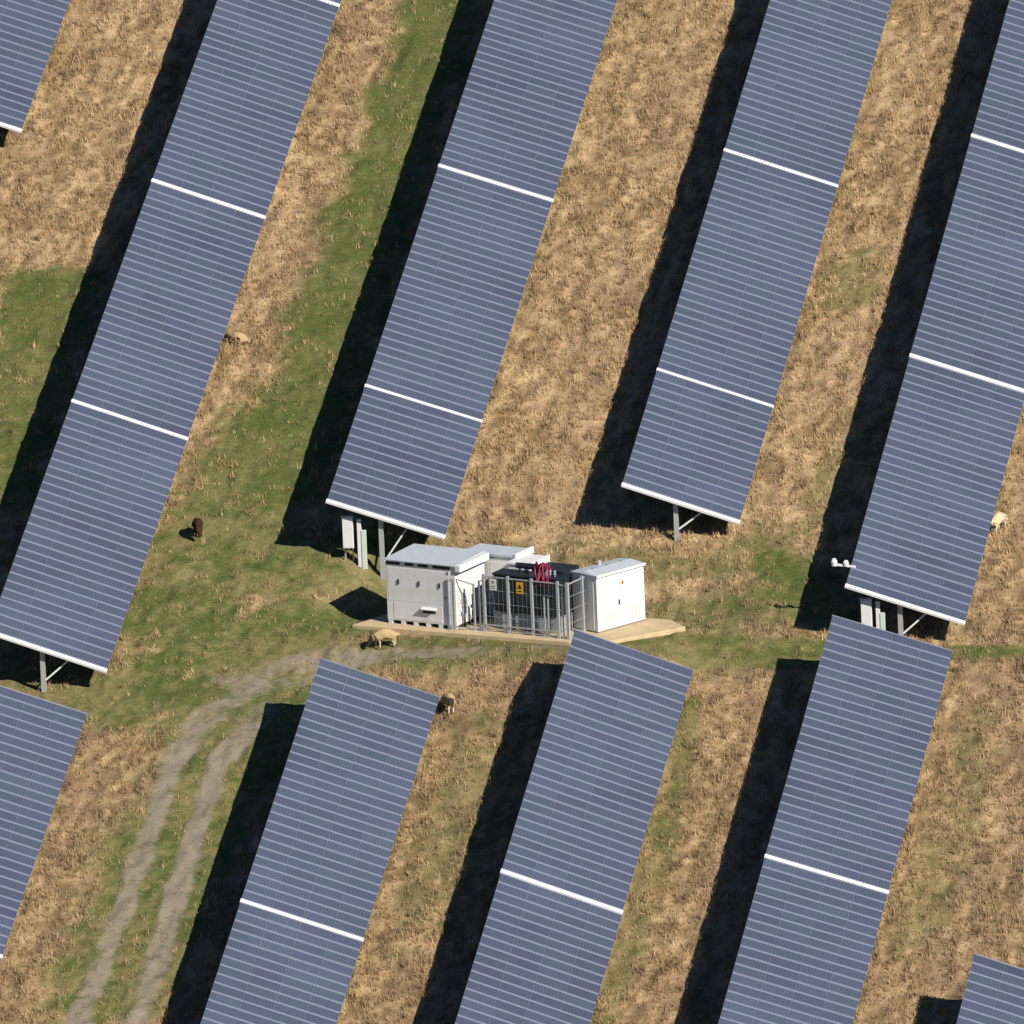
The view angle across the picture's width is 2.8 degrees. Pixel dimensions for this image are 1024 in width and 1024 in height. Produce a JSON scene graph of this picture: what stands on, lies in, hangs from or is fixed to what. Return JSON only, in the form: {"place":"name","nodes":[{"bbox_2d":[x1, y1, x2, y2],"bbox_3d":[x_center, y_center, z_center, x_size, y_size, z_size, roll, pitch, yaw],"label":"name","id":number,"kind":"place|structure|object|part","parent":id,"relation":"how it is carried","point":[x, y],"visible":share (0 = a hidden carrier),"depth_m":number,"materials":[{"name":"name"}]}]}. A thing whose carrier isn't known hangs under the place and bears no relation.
{"place":"outdoors","nodes":[
{"label":"outdoors","id":0,"kind":"place"},
{"bbox_2d":[0,0,1023,1023],"bbox_3d":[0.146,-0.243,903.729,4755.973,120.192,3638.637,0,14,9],"label":"ground","id":1,"kind":"structure","parent":0,"point":[285,510],"depth_m":901.35,"materials":[{"name":"brown plant"}]},
{"bbox_2d":[0,0,69,132],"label":"solar table","id":2,"kind":"object","parent":1,"relation":"on","point":[29,27],"visible":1,"depth_m":946.84,"materials":[{"name":"glass"}]},
{"bbox_2d":[0,685,87,957],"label":"solar table","id":3,"kind":"object","parent":1,"relation":"on","point":[31,782],"visible":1,"depth_m":878.36,"materials":[{"name":"glass"}]},
{"bbox_2d":[0,402,187,691],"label":"solar table","id":4,"kind":"object","parent":1,"relation":"on","point":[103,487],"visible":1,"depth_m":898.36,"materials":[{"name":"glass"}]},
{"bbox_2d":[71,181,264,439],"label":"solar table","id":5,"kind":"object","parent":1,"relation":"on","point":[145,378],"visible":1,"depth_m":919.10,"materials":[{"name":"glass"}]},
{"bbox_2d":[192,518,202,536],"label":"sheep","id":6,"kind":"object","parent":1,"relation":"on","point":[197,524],"visible":1,"depth_m":901.67},
{"bbox_2d":[224,332,249,345],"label":"sheep","id":7,"kind":"object","parent":1,"relation":"on","point":[238,338],"visible":1,"depth_m":919.64},
{"bbox_2d":[151,0,338,218],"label":"solar table","id":8,"kind":"object","parent":1,"relation":"on","point":[264,41],"visible":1,"depth_m":939.10,"materials":[{"name":"glass"}]},
{"bbox_2d":[201,902,362,1023],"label":"solar table","id":9,"kind":"object","parent":1,"relation":"on","point":[261,983],"visible":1,"depth_m":859.16,"materials":[{"name":"glass"}]},
{"bbox_2d":[320,0,340,6],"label":"solar table","id":10,"kind":"object","parent":1,"relation":"on","point":[335,2],"visible":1,"depth_m":950.41,"materials":[{"name":"metal"}]},
{"bbox_2d":[240,658,439,940],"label":"solar table","id":11,"kind":"object","parent":1,"relation":"on","point":[322,850],"visible":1,"depth_m":873.45,"materials":[{"name":"glass"}]},
{"bbox_2d":[340,515,353,561],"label":"combiner box","id":12,"kind":"object","parent":1,"relation":"on","point":[347,531],"visible":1,"depth_m":898.86,"materials":[{"name":"beige paint"}]},
{"bbox_2d":[342,518,352,547],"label":"door","id":13,"kind":"structure","parent":12,"relation":"in","point":[346,522],"depth_m":898.95,"materials":[{"name":"beige paint"}]},
{"bbox_2d":[356,519,367,568],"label":"cable riser","id":14,"kind":"object","parent":1,"relation":"on","point":[362,549],"visible":1,"depth_m":898.90,"materials":[{"name":"beige paint"}]},
{"bbox_2d":[367,628,399,647],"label":"sheep","id":15,"kind":"object","parent":1,"relation":"on","point":[379,635],"visible":1,"depth_m":890.47},
{"bbox_2d":[326,386,481,579],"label":"solar table","id":16,"kind":"object","parent":1,"relation":"on","point":[381,472],"visible":1,"depth_m":903.16,"materials":[{"name":"glass"}]},
{"bbox_2d":[441,693,455,713],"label":"sheep","id":17,"kind":"object","parent":1,"relation":"on","point":[448,700],"visible":1,"depth_m":884.64},
{"bbox_2d":[364,166,552,423],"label":"solar table","id":18,"kind":"object","parent":1,"relation":"on","point":[419,354],"visible":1,"depth_m":918.74,"materials":[{"name":"glass"}]},
{"bbox_2d":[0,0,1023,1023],"bbox_3d":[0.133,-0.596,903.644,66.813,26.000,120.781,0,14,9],"label":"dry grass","id":19,"kind":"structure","parent":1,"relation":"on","point":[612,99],"depth_m":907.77,"materials":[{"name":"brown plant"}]},
{"bbox_2d":[0,0,1023,1023],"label":"green grass","id":20,"kind":"structure","parent":1,"relation":"on","point":[342,558],"depth_m":897.38,"materials":[{"name":"green plant"}]},
{"bbox_2d":[352,614,684,644],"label":"concrete pad","id":21,"kind":"object","parent":1,"relation":"on","point":[648,628],"visible":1,"depth_m":891.15,"materials":[{"name":"beige concrete"}]},
{"bbox_2d":[383,544,488,628],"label":"inverter cabinet","id":22,"kind":"object","parent":21,"relation":"on","point":[417,575],"visible":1,"depth_m":892.55,"materials":[{"name":"grey metal"}]},
{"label":"door","id":23,"kind":"part","parent":22,"relation":"part of","materials":[{"name":"grey paint"}]},
{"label":"door","id":24,"kind":"part","parent":22,"relation":"part of","materials":[{"name":"grey paint"}]},
{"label":"door","id":25,"kind":"part","parent":22,"relation":"part of","materials":[{"name":"grey paint"}]},
{"bbox_2d":[468,543,533,614],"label":"auxiliary cabinet","id":26,"kind":"object","parent":21,"relation":"on","point":[500,556],"visible":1,"depth_m":893.74,"materials":[{"name":"white metal"}]},
{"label":"door","id":27,"kind":"part","parent":26,"relation":"part of","materials":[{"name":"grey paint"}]},
{"bbox_2d":[446,574,586,639],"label":"safety fence","id":28,"kind":"object","parent":21,"relation":"on","point":[519,586],"visible":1,"depth_m":890.36,"materials":[{"name":"metal"}]},
{"bbox_2d":[506,554,549,570],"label":"voltage cabinet","id":29,"kind":"object","parent":21,"relation":"on","point":[531,558],"visible":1,"depth_m":892.43,"materials":[{"name":"white metal"}]},
{"bbox_2d":[492,561,578,633],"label":"transformer","id":30,"kind":"object","parent":21,"relation":"on","point":[553,572],"visible":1,"depth_m":891.00,"materials":[{"name":"black paint"}]},
{"bbox_2d":[570,558,645,632],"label":"switchgear cabinet","id":31,"kind":"object","parent":21,"relation":"on","point":[614,596],"visible":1,"depth_m":890.83,"materials":[{"name":"grey metal"}]},
{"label":"door","id":32,"kind":"part","parent":31,"relation":"part of","materials":[{"name":"beige paint"}]},
{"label":"door","id":33,"kind":"part","parent":31,"relation":"part of","materials":[{"name":"beige paint"}]},
{"bbox_2d":[438,0,616,201],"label":"solar table","id":34,"kind":"object","parent":1,"relation":"on","point":[518,59],"visible":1,"depth_m":937.99,"materials":[{"name":"glass"}]},
{"bbox_2d":[455,873,622,1023],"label":"solar table","id":35,"kind":"object","parent":1,"relation":"on","point":[537,973],"visible":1,"depth_m":859.16,"materials":[{"name":"glass"}]},
{"bbox_2d":[500,629,693,913],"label":"solar table","id":36,"kind":"object","parent":1,"relation":"on","point":[627,702],"visible":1,"depth_m":874.62,"materials":[{"name":"glass"}]},
{"bbox_2d":[621,370,772,540],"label":"solar table","id":37,"kind":"object","parent":1,"relation":"on","point":[691,462],"visible":1,"depth_m":903.59,"materials":[{"name":"glass"}]},
{"bbox_2d":[656,151,837,409],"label":"solar table","id":38,"kind":"object","parent":1,"relation":"on","point":[729,355],"visible":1,"depth_m":919.10,"materials":[{"name":"glass"}]},
{"bbox_2d":[718,857,887,1023],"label":"solar table","id":39,"kind":"object","parent":1,"relation":"on","point":[810,974],"visible":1,"depth_m":858.16,"materials":[{"name":"glass"}]},
{"bbox_2d":[723,0,891,187],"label":"solar table","id":40,"kind":"object","parent":1,"relation":"on","point":[818,58],"visible":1,"depth_m":937.70,"materials":[{"name":"glass"}]},
{"bbox_2d":[764,615,952,893],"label":"solar table","id":41,"kind":"object","parent":1,"relation":"on","point":[843,819],"visible":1,"depth_m":874.47,"materials":[{"name":"glass"}]},
{"bbox_2d":[859,597,872,626],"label":"combiner box","id":42,"kind":"object","parent":1,"relation":"on","point":[866,610],"visible":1,"depth_m":888.36,"materials":[{"name":"beige paint"}]},
{"bbox_2d":[861,601,871,625],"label":"door","id":43,"kind":"structure","parent":42,"relation":"in","point":[865,605],"depth_m":888.48,"materials":[{"name":"beige paint"}]},
{"bbox_2d":[875,601,885,629],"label":"cable riser","id":44,"kind":"object","parent":1,"relation":"on","point":[880,620],"visible":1,"depth_m":888.34,"materials":[{"name":"beige paint"}]},
{"bbox_2d":[844,356,1023,635],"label":"solar table","id":45,"kind":"object","parent":1,"relation":"on","point":[961,463],"visible":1,"depth_m":897.74,"materials":[{"name":"glass"}]},
{"bbox_2d":[831,558,855,567],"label":"sensor arm","id":46,"kind":"object","parent":45,"relation":"on","point":[834,562],"visible":1,"depth_m":889.47},
{"bbox_2d":[909,136,1023,392],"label":"solar table","id":47,"kind":"object","parent":1,"relation":"on","point":[986,296],"visible":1,"depth_m":916.71,"materials":[{"name":"glass"}]},
{"bbox_2d":[957,953,1023,1023],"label":"solar table","id":48,"kind":"object","parent":1,"relation":"on","point":[993,994],"visible":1,"depth_m":852.83,"materials":[{"name":"glass"}]},
{"bbox_2d":[971,0,1023,152],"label":"solar table","id":49,"kind":"object","parent":1,"relation":"on","point":[998,117],"visible":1,"depth_m":933.88,"materials":[{"name":"glass"}]},
{"bbox_2d":[991,512,1008,532],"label":"sheep","id":50,"kind":"object","parent":1,"relation":"on","point":[999,518],"visible":1,"depth_m":897.84},
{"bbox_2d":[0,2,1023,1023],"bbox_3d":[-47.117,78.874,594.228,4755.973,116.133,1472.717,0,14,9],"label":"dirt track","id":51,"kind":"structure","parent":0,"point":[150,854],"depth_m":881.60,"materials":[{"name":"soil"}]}
]}

